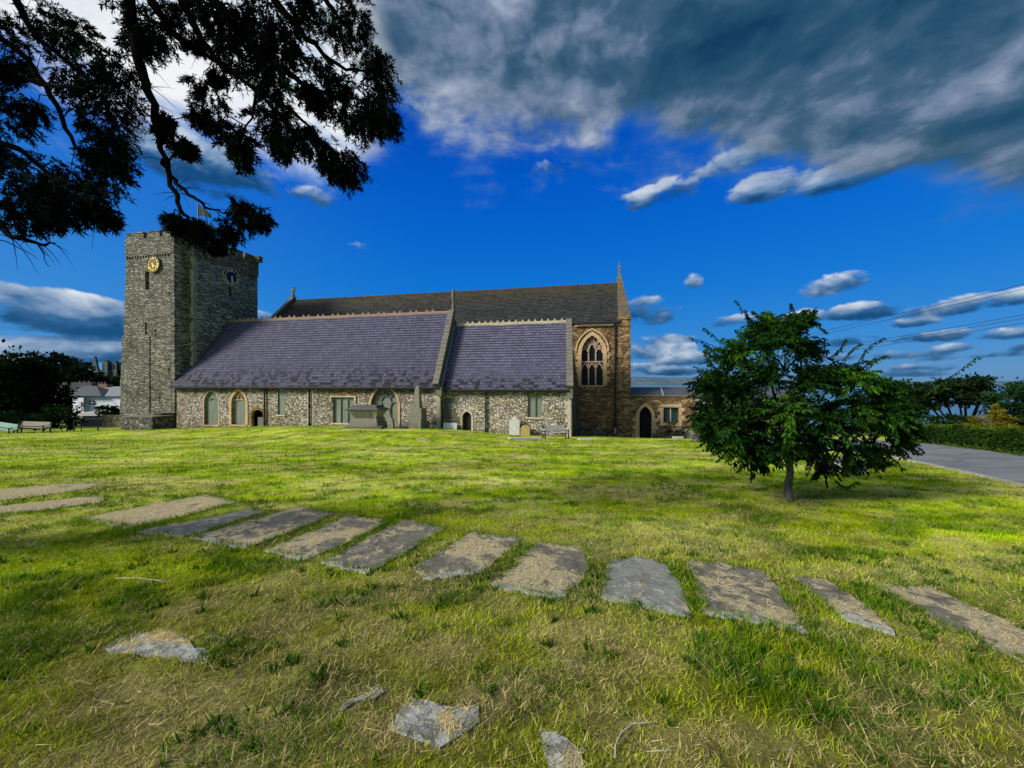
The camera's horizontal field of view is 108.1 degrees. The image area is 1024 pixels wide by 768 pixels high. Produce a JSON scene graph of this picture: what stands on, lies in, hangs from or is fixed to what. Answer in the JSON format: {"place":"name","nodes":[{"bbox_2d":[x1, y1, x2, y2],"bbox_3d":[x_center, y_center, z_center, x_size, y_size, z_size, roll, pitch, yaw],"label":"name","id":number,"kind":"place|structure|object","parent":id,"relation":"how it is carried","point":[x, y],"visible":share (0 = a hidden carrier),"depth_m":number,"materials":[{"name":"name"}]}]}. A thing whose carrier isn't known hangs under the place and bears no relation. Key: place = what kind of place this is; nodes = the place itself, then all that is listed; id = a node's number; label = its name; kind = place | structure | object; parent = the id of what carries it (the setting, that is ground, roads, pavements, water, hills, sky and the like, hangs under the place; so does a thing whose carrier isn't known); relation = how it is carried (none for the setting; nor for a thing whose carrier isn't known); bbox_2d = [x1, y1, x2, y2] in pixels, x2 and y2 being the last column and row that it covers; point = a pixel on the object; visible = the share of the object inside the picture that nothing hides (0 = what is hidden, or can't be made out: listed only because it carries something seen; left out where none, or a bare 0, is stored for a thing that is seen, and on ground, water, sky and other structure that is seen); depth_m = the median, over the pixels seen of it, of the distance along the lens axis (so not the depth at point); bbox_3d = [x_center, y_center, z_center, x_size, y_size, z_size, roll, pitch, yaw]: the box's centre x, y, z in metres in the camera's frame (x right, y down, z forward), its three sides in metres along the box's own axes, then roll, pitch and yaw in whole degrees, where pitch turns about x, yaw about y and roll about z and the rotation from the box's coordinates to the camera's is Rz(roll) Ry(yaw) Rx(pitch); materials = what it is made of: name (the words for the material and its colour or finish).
{"place":"outdoors","nodes":[
{"label":"outdoors","id":0,"kind":"place"},
{"bbox_2d":[0,414,1023,767],"bbox_3d":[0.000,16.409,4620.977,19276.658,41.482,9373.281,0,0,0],"label":"ground","id":1,"kind":"structure","parent":0,"point":[754,732],"depth_m":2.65,"materials":[{"name":"green plant"}]},
{"bbox_2d":[0,422,18,433],"bbox_3d":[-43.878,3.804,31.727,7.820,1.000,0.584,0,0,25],"label":"park bench","id":2,"kind":"object","parent":1,"relation":"on","point":[8,425],"visible":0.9,"depth_m":30.78,"materials":[{"name":"green wood"}]},
{"bbox_2d":[0,410,44,431],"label":"round shrub","id":3,"kind":"object","parent":1,"relation":"on","point":[15,417],"visible":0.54,"depth_m":33.71,"materials":[{"name":"green plant"}]},
{"bbox_2d":[0,339,59,427],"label":"broad tree","id":4,"kind":"object","parent":1,"relation":"on","point":[18,393],"visible":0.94,"depth_m":40.61,"materials":[{"name":"green plant"}]},
{"bbox_2d":[13,421,51,432],"bbox_3d":[-40.363,3.681,31.226,3.614,1.000,0.584,0,0,12],"label":"park bench","id":5,"kind":"object","parent":1,"relation":"on","point":[42,424],"visible":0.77,"depth_m":31.31,"materials":[{"name":"brown wood"}]},
{"bbox_2d":[26,350,75,366],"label":"hillside tree","id":6,"kind":"object","parent":1,"relation":"on","point":[57,358],"visible":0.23,"depth_m":99.81,"materials":[{"name":"green plant"}]},
{"bbox_2d":[0,496,102,512],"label":"flat gravestone","id":7,"kind":"object","parent":1,"relation":"on","point":[55,505],"visible":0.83,"depth_m":6.30,"materials":[{"name":"stone"}]},
{"bbox_2d":[24,357,79,413],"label":"broad tree","id":8,"kind":"object","parent":1,"relation":"on","point":[64,392],"visible":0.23,"depth_m":44.08,"materials":[{"name":"green plant"}]},
{"bbox_2d":[0,482,103,500],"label":"flat gravestone","id":9,"kind":"object","parent":1,"relation":"on","point":[26,489],"visible":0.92,"depth_m":7.61,"materials":[{"name":"stone"}]},
{"bbox_2d":[24,402,87,430],"bbox_3d":[-41.583,3.022,33.888,4.785,2.733,3.004,0,0,0],"label":"round shrub","id":10,"kind":"object","parent":1,"relation":"on","point":[55,418],"visible":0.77,"depth_m":33.82,"materials":[{"name":"green plant"}]},
{"bbox_2d":[37,356,88,368],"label":"hillside tree","id":11,"kind":"object","parent":1,"relation":"on","point":[76,363],"visible":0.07,"depth_m":110.14,"materials":[{"name":"green plant"}]},
{"bbox_2d":[59,382,94,411],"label":"gable house","id":12,"kind":"structure","parent":1,"relation":"on","point":[74,385],"depth_m":72.76,"materials":[{"name":"stone"}]},
{"bbox_2d":[69,356,92,365],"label":"hillside tree","id":13,"kind":"object","parent":1,"relation":"on","point":[88,363],"visible":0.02,"depth_m":172.06,"materials":[{"name":"green plant"}]},
{"bbox_2d":[57,363,105,383],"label":"hillside tree","id":14,"kind":"object","parent":1,"relation":"on","point":[81,372],"visible":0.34,"depth_m":92.15,"materials":[{"name":"green plant"}]},
{"bbox_2d":[79,411,101,418],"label":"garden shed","id":15,"kind":"structure","parent":1,"relation":"on","point":[91,415],"depth_m":51.70,"materials":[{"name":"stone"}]},
{"bbox_2d":[80,419,101,425],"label":"rubble wall","id":16,"kind":"structure","parent":1,"relation":"on","point":[94,422],"depth_m":44.00,"materials":[{"name":"stone"}]},
{"bbox_2d":[71,379,120,416],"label":"white house","id":17,"kind":"structure","parent":1,"relation":"on","point":[91,397],"depth_m":62.00,"materials":[{"name":"paint"}]},
{"bbox_2d":[84,372,117,385],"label":"hillside tree","id":18,"kind":"object","parent":1,"relation":"on","point":[107,380],"visible":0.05,"depth_m":98.17,"materials":[{"name":"green plant"}]},
{"bbox_2d":[92,356,120,376],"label":"ruined castle","id":19,"kind":"structure","parent":1,"relation":"on","point":[114,367],"depth_m":203.49,"materials":[{"name":"stone"}]},
{"bbox_2d":[93,403,119,416],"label":"leafy bush","id":20,"kind":"object","parent":1,"relation":"on","point":[110,410],"visible":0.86,"depth_m":45.71,"materials":[{"name":"green plant"}]},
{"bbox_2d":[102,415,119,426],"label":"rubble wall","id":21,"kind":"structure","parent":1,"relation":"on","point":[110,420],"depth_m":43.00,"materials":[{"name":"stone"}]},
{"bbox_2d":[106,371,120,385],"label":"hillside tree","id":22,"kind":"object","parent":1,"relation":"on","point":[115,379],"visible":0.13,"depth_m":103.07,"materials":[{"name":"green plant"}]},
{"bbox_2d":[115,577,173,583],"bbox_3d":[-3.352,1.803,3.414,0.652,0.022,0.059,0,0,9],"label":"fallen twig","id":23,"kind":"object","parent":1,"relation":"on","point":[143,578],"visible":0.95,"depth_m":3.44,"materials":[{"name":"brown wood"}]},
{"bbox_2d":[124,414,173,429],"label":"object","id":24,"kind":"object","parent":1,"relation":"on","point":[144,422],"visible":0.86,"depth_m":31.41,"materials":[{"name":"grey stone"}]},
{"bbox_2d":[103,629,210,664],"bbox_3d":[-2.276,1.806,2.474,0.896,0.216,0.281,0,0,12],"label":"sunken stone","id":25,"kind":"object","parent":1,"relation":"on","point":[182,649],"visible":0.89,"depth_m":2.42,"materials":[{"name":"grey stone"}]},
{"bbox_2d":[83,495,234,528],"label":"flat gravestone","id":26,"kind":"object","parent":1,"relation":"on","point":[134,513],"visible":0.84,"depth_m":5.84,"materials":[{"name":"stone"}]},
{"bbox_2d":[153,413,176,428],"bbox_3d":[-30.763,3.308,32.930,0.860,1.435,1.300,0,0,12],"label":"coal bunker","id":27,"kind":"object","parent":1,"relation":"on","point":[174,420],"visible":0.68,"depth_m":33.22,"materials":[{"name":"grey concrete"}]},
{"bbox_2d":[138,509,265,536],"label":"flat gravestone","id":28,"kind":"object","parent":1,"relation":"on","point":[184,528],"visible":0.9,"depth_m":5.14,"materials":[{"name":"stone"}]},
{"bbox_2d":[0,0,407,271],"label":"overhanging conifer","id":29,"kind":"object","parent":1,"relation":"on","point":[47,205],"visible":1,"depth_m":4.12,"materials":[{"name":"green plant"}]},
{"bbox_2d":[191,506,336,548],"bbox_3d":[-3.296,2.032,5.200,1.001,0.306,1.703,0,0,16],"label":"flat gravestone","id":30,"kind":"object","parent":1,"relation":"on","point":[285,519],"visible":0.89,"depth_m":5.05,"materials":[{"name":"stone"}]},
{"bbox_2d":[264,515,385,561],"bbox_3d":[-2.300,2.004,4.768,0.778,0.282,1.594,0,0,14],"label":"flat gravestone","id":31,"kind":"object","parent":1,"relation":"on","point":[346,523],"visible":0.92,"depth_m":4.63,"materials":[{"name":"stone"}]},
{"bbox_2d":[328,686,387,717],"bbox_3d":[-0.822,1.771,1.979,0.078,0.179,0.299,0,0,45],"label":"sunken stone","id":32,"kind":"object","parent":1,"relation":"on","point":[373,694],"visible":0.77,"depth_m":2.00,"materials":[{"name":"grey stone"}]},
{"bbox_2d":[342,404,389,427],"bbox_3d":[-11.168,2.640,28.619,2.948,2.042,2.200,0,0,11],"label":"chest tomb","id":33,"kind":"object","parent":1,"relation":"on","point":[367,415],"visible":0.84,"depth_m":28.11,"materials":[{"name":"stone"}]},
{"bbox_2d":[362,426,384,428],"bbox_3d":[-10.058,3.195,27.005,1.550,0.320,0.480,0,0,12],"label":"fallen ledger","id":34,"kind":"object","parent":1,"relation":"on","point":[377,427],"visible":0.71,"depth_m":26.79,"materials":[{"name":"stone"}]},
{"bbox_2d":[321,519,445,573],"bbox_3d":[-1.460,1.990,4.523,0.794,0.303,1.728,0,0,16],"label":"flat gravestone","id":35,"kind":"object","parent":1,"relation":"on","point":[408,537],"visible":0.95,"depth_m":4.32,"materials":[{"name":"stone"}]},
{"bbox_2d":[387,409,394,428],"bbox_3d":[-8.965,2.680,27.477,0.521,1.609,0.240,0,0,12],"label":"leaning headstone","id":36,"kind":"object","parent":1,"relation":"on","point":[391,424],"visible":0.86,"depth_m":27.38,"materials":[{"name":"stone"}]},
{"bbox_2d":[119,230,696,438],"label":"church","id":37,"kind":"structure","parent":1,"relation":"on","point":[203,345],"depth_m":35.52,"materials":[{"name":"stone"}]},
{"bbox_2d":[197,203,210,218],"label":"flagpole","id":38,"kind":"object","parent":37,"relation":"on","point":[200,211],"visible":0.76,"depth_m":41.13,"materials":[{"name":"white metal"}]},
{"bbox_2d":[202,390,218,426],"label":"window","id":39,"kind":"structure","parent":37,"relation":"in","point":[212,402],"depth_m":34.92,"materials":[{"name":"glass"}]},
{"bbox_2d":[229,389,247,425],"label":"window","id":40,"kind":"structure","parent":37,"relation":"in","point":[240,401],"depth_m":34.25,"materials":[{"name":"beige stone"}]},
{"bbox_2d":[249,406,265,426],"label":"low doorway","id":41,"kind":"structure","parent":37,"relation":"in","point":[259,413],"depth_m":33.86,"materials":[{"name":"stone"}]},
{"bbox_2d":[276,389,285,415],"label":"window","id":42,"kind":"structure","parent":37,"relation":"in","point":[281,391],"depth_m":33.29,"materials":[{"name":"grey glass"}]},
{"bbox_2d":[330,390,355,424],"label":"window","id":43,"kind":"structure","parent":37,"relation":"in","point":[343,400],"depth_m":32.10,"materials":[{"name":"stone"}]},
{"bbox_2d":[369,389,399,425],"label":"window","id":44,"kind":"structure","parent":37,"relation":"in","point":[388,398],"depth_m":31.36,"materials":[{"name":"stone"}]},
{"bbox_2d":[460,409,472,430],"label":"door","id":45,"kind":"structure","parent":37,"relation":"in","point":[468,416],"depth_m":30.38,"materials":[{"name":"beige stone"}]},
{"bbox_2d":[526,395,543,418],"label":"window","id":46,"kind":"structure","parent":37,"relation":"in","point":[534,401],"depth_m":29.17,"materials":[{"name":"glass"}]},
{"bbox_2d":[575,328,608,386],"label":"window","id":47,"kind":"structure","parent":37,"relation":"in","point":[592,364],"depth_m":36.48,"materials":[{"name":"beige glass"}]},
{"bbox_2d":[633,403,658,437],"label":"door","id":48,"kind":"structure","parent":37,"relation":"in","point":[642,427],"depth_m":35.63,"materials":[{"name":"beige stone"}]},
{"bbox_2d":[658,404,684,425],"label":"window","id":49,"kind":"structure","parent":37,"relation":"in","point":[670,411],"depth_m":35.12,"materials":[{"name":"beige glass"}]},
{"bbox_2d":[406,386,429,428],"bbox_3d":[-7.429,1.876,29.032,1.430,3.505,1.700,0,0,11],"label":"obelisk monument","id":50,"kind":"object","parent":1,"relation":"on","point":[417,417],"visible":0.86,"depth_m":28.80,"materials":[{"name":"stone"}]},
{"bbox_2d":[388,697,478,749],"bbox_3d":[-0.381,1.766,1.850,0.426,0.188,0.261,0,0,10],"label":"sunken stone","id":51,"kind":"object","parent":1,"relation":"on","point":[413,717],"visible":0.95,"depth_m":1.85,"materials":[{"name":"grey stone"}]},
{"bbox_2d":[443,423,456,429],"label":"white slab","id":52,"kind":"structure","parent":1,"relation":"on","point":[450,426],"depth_m":30.01,"materials":[{"name":"white stone"}]},
{"bbox_2d":[413,532,522,580],"bbox_3d":[-0.455,1.940,4.076,0.768,0.289,1.439,0,0,24],"label":"flat gravestone","id":53,"kind":"object","parent":1,"relation":"on","point":[439,560],"visible":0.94,"depth_m":3.95,"materials":[{"name":"stone"}]},
{"bbox_2d":[0,483,1023,767],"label":"dry clippings","id":54,"kind":"object","parent":1,"relation":"on","point":[186,641],"visible":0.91,"depth_m":3.04,"materials":[{"name":"beige plant"}]},
{"bbox_2d":[509,415,519,434],"bbox_3d":[0.196,3.324,28.848,0.811,1.772,0.220,0,0,12],"label":"pointed headstone","id":55,"kind":"object","parent":1,"relation":"on","point":[514,425],"visible":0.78,"depth_m":28.79,"materials":[{"name":"stone"}]},
{"bbox_2d":[520,425,529,435],"bbox_3d":[1.024,3.601,28.680,0.727,0.871,0.220,0,0,12],"label":"rounded headstone","id":56,"kind":"object","parent":1,"relation":"on","point":[525,430],"visible":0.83,"depth_m":28.62,"materials":[{"name":"beige stone"}]},
{"bbox_2d":[508,437,542,438],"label":"kerb slab","id":57,"kind":"structure","parent":1,"relation":"on","point":[524,438],"depth_m":24.67,"materials":[{"name":"stone"}]},
{"bbox_2d":[491,542,588,598],"bbox_3d":[0.385,1.904,3.729,0.734,0.295,1.385,0,0,23],"label":"flat gravestone","id":58,"kind":"object","parent":1,"relation":"on","point":[572,561],"visible":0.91,"depth_m":3.61,"materials":[{"name":"stone"}]},
{"bbox_2d":[542,425,568,438],"bbox_3d":[2.969,3.331,25.295,1.812,1.000,0.584,0,0,-16],"label":"park bench","id":59,"kind":"object","parent":1,"relation":"on","point":[561,428],"visible":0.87,"depth_m":25.42,"materials":[{"name":"grey wood"}]},
{"bbox_2d":[538,731,582,767],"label":"sunken stone","id":60,"kind":"object","parent":1,"relation":"on","point":[555,739],"visible":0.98,"depth_m":1.70,"materials":[{"name":"grey stone"}]},
{"bbox_2d":[614,722,656,757],"bbox_3d":[0.565,1.670,1.768,0.317,0.024,0.073,0,0,-35],"label":"fallen twig","id":61,"kind":"object","parent":1,"relation":"on","point":[627,728],"visible":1,"depth_m":1.80,"materials":[{"name":"grey wood"}]},
{"bbox_2d":[601,556,690,617],"bbox_3d":[1.198,1.880,3.427,0.685,0.268,1.148,0,0,16],"label":"flat gravestone","id":62,"kind":"object","parent":1,"relation":"on","point":[629,577],"visible":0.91,"depth_m":3.31,"materials":[{"name":"stone"}]},
{"bbox_2d":[646,748,679,751],"bbox_3d":[0.690,1.671,1.694,0.155,0.009,0.010,0,0,0],"label":"fallen twig","id":63,"kind":"object","parent":1,"relation":"on","point":[662,750],"visible":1,"depth_m":1.69,"materials":[{"name":"brown wood"}]},
{"bbox_2d":[656,432,679,437],"bbox_3d":[14.200,4.812,33.767,2.007,0.846,0.054,0,0,12],"label":"grave railing","id":64,"kind":"object","parent":1,"relation":"on","point":[673,433],"visible":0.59,"depth_m":33.72,"materials":[{"name":"black metal"}]},
{"bbox_2d":[653,433,683,438],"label":"grave kerb","id":65,"kind":"structure","parent":1,"relation":"on","point":[666,436],"depth_m":34.07,"materials":[{"name":"stone"}]},
{"bbox_2d":[658,420,684,434],"bbox_3d":[14.590,4.059,33.982,2.550,1.580,1.228,0,0,0],"label":"flowering shrub","id":66,"kind":"object","parent":1,"relation":"on","point":[666,425],"visible":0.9,"depth_m":33.97,"materials":[{"name":"green plant"}]},
{"bbox_2d":[685,428,693,438],"bbox_3d":[16.290,4.708,34.044,0.819,1.548,0.220,0,0,12],"label":"rounded headstone","id":67,"kind":"object","parent":1,"relation":"on","point":[689,434],"visible":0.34,"depth_m":34.00,"materials":[{"name":"stone"}]},
{"bbox_2d":[691,434,700,441],"bbox_3d":[11.325,3.288,22.635,0.873,0.598,0.818,0,0,-19],"label":"boulder","id":68,"kind":"object","parent":1,"relation":"on","point":[694,439],"visible":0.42,"depth_m":22.50,"materials":[{"name":"stone"}]},
{"bbox_2d":[698,365,774,429],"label":"dark tree","id":69,"kind":"object","parent":1,"relation":"on","point":[741,398],"visible":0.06,"depth_m":49.84,"materials":[{"name":"green plant"}]},
{"bbox_2d":[687,560,807,633],"bbox_3d":[1.969,1.860,3.232,0.715,0.277,1.191,0,0,20],"label":"flat gravestone","id":70,"kind":"object","parent":1,"relation":"on","point":[748,574],"visible":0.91,"depth_m":3.15,"materials":[{"name":"stone"}]},
{"bbox_2d":[691,388,805,432],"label":"drive house","id":71,"kind":"structure","parent":1,"relation":"on","point":[769,393],"depth_m":60.33,"materials":[{"name":"stone"}]},
{"bbox_2d":[631,323,1021,376],"bbox_3d":[20.881,-2.519,32.625,0.020,2.807,59.291,0,0,-8],"label":"overhead cable","id":72,"kind":"object","parent":1,"relation":"on","point":[895,343],"visible":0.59,"depth_m":20.44,"materials":[{"name":"black metal"}]},
{"bbox_2d":[633,315,1021,373],"bbox_3d":[20.881,-2.901,32.625,0.020,2.735,59.291,0,0,-8],"label":"overhead cable","id":73,"kind":"object","parent":1,"relation":"on","point":[894,337],"visible":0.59,"depth_m":20.49,"materials":[{"name":"black metal"}]},
{"bbox_2d":[634,289,1021,368],"bbox_3d":[20.881,-3.913,32.625,0.020,3.365,59.291,0,0,-8],"label":"overhead cable","id":74,"kind":"object","parent":1,"relation":"on","point":[893,318],"visible":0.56,"depth_m":20.86,"materials":[{"name":"black metal"}]},
{"bbox_2d":[682,300,979,501],"bbox_3d":[5.513,0.357,6.698,5.355,3.672,2.841,0,0,0],"label":"tree","id":75,"kind":"object","parent":1,"relation":"on","point":[766,335],"visible":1,"depth_m":6.11,"materials":[{"name":"green plant"}]},
{"bbox_2d":[638,284,1023,366],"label":"overhead cable","id":76,"kind":"object","parent":1,"relation":"on","point":[891,315],"visible":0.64,"depth_m":20.71,"materials":[{"name":"black metal"}]},
{"bbox_2d":[639,318,1023,374],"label":"overhead cable","id":77,"kind":"object","parent":1,"relation":"on","point":[893,340],"visible":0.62,"depth_m":20.40,"materials":[{"name":"black metal"}]},
{"bbox_2d":[794,576,894,635],"bbox_3d":[2.678,1.836,3.006,0.315,0.228,0.887,0,0,12],"label":"flat gravestone","id":78,"kind":"object","parent":1,"relation":"on","point":[833,591],"visible":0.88,"depth_m":2.94,"materials":[{"name":"stone"}]},
{"bbox_2d":[831,456,868,474],"bbox_3d":[8.963,2.237,10.032,0.565,0.449,0.800,0,0,-14],"label":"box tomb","id":79,"kind":"object","parent":1,"relation":"on","point":[842,467],"visible":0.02,"depth_m":9.90,"materials":[{"name":"stone"}]},
{"bbox_2d":[859,378,931,434],"bbox_3d":[34.933,2.369,34.053,7.321,5.868,3.355,0,0,0],"label":"broad tree","id":80,"kind":"object","parent":1,"relation":"on","point":[921,412],"visible":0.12,"depth_m":33.41,"materials":[{"name":"green plant"}]},
{"bbox_2d":[911,420,938,441],"bbox_3d":[24.306,2.791,21.500,2.316,1.472,1.256,0,0,0],"label":"yellow shrub","id":81,"kind":"object","parent":1,"relation":"on","point":[929,424],"visible":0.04,"depth_m":21.36,"materials":[{"name":"green plant"}]},
{"bbox_2d":[828,451,1023,486],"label":"road kerb","id":82,"kind":"structure","parent":1,"relation":"on","point":[984,476],"depth_m":9.79,"materials":[{"name":"concrete"}]},
{"bbox_2d":[873,582,1023,661],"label":"flat gravestone","id":83,"kind":"object","parent":1,"relation":"on","point":[940,600],"visible":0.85,"depth_m":2.79,"materials":[{"name":"stone"}]},
{"bbox_2d":[926,413,983,425],"bbox_3d":[32.294,2.664,27.062,3.311,1.163,2.192,0,0,0],"label":"dark shrub","id":84,"kind":"object","parent":1,"relation":"on","point":[952,419],"visible":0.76,"depth_m":27.03,"materials":[{"name":"green plant"}]},
{"bbox_2d":[908,371,1009,423],"bbox_3d":[45.152,2.514,38.013,10.486,7.615,4.736,0,0,0],"label":"spreading pine","id":85,"kind":"object","parent":1,"relation":"on","point":[961,392],"visible":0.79,"depth_m":37.21,"materials":[{"name":"green plant"}]},
{"bbox_2d":[913,422,1023,455],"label":"roadside hedge","id":86,"kind":"object","parent":1,"relation":"on","point":[984,437],"visible":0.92,"depth_m":16.99,"materials":[{"name":"green plant"}]},
{"bbox_2d":[965,403,1019,427],"bbox_3d":[27.377,2.377,21.011,2.716,2.680,2.536,0,0,-44],"label":"golden conifer","id":87,"kind":"object","parent":1,"relation":"on","point":[1004,418],"visible":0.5,"depth_m":20.88,"materials":[{"name":"yellow plant"}]},
{"bbox_2d":[974,377,1023,426],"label":"round tree","id":88,"kind":"object","parent":1,"relation":"on","point":[1012,389],"visible":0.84,"depth_m":29.97,"materials":[{"name":"green plant"}]},
{"bbox_2d":[0,0,1023,381],"label":"sky","id":89,"kind":"structure","parent":0,"point":[853,161],"materials":[{"name":"blue"}]},
{"bbox_2d":[631,385,1020,425],"bbox_3d":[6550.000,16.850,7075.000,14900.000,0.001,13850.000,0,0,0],"label":"sea","id":90,"kind":"structure","parent":0,"point":[954,409],"depth_m":290.92,"materials":[{"name":"liquid"}]},
{"bbox_2d":[631,377,1023,384],"bbox_3d":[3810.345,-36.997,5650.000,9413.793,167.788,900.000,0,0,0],"label":"hills","id":91,"kind":"structure","parent":0,"point":[658,380],"depth_m":5623.84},
{"bbox_2d":[768,439,1023,482],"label":"road","id":92,"kind":"structure","parent":0,"point":[1006,466],"depth_m":12.65,"materials":[{"name":"grey asphalt"}]}
]}

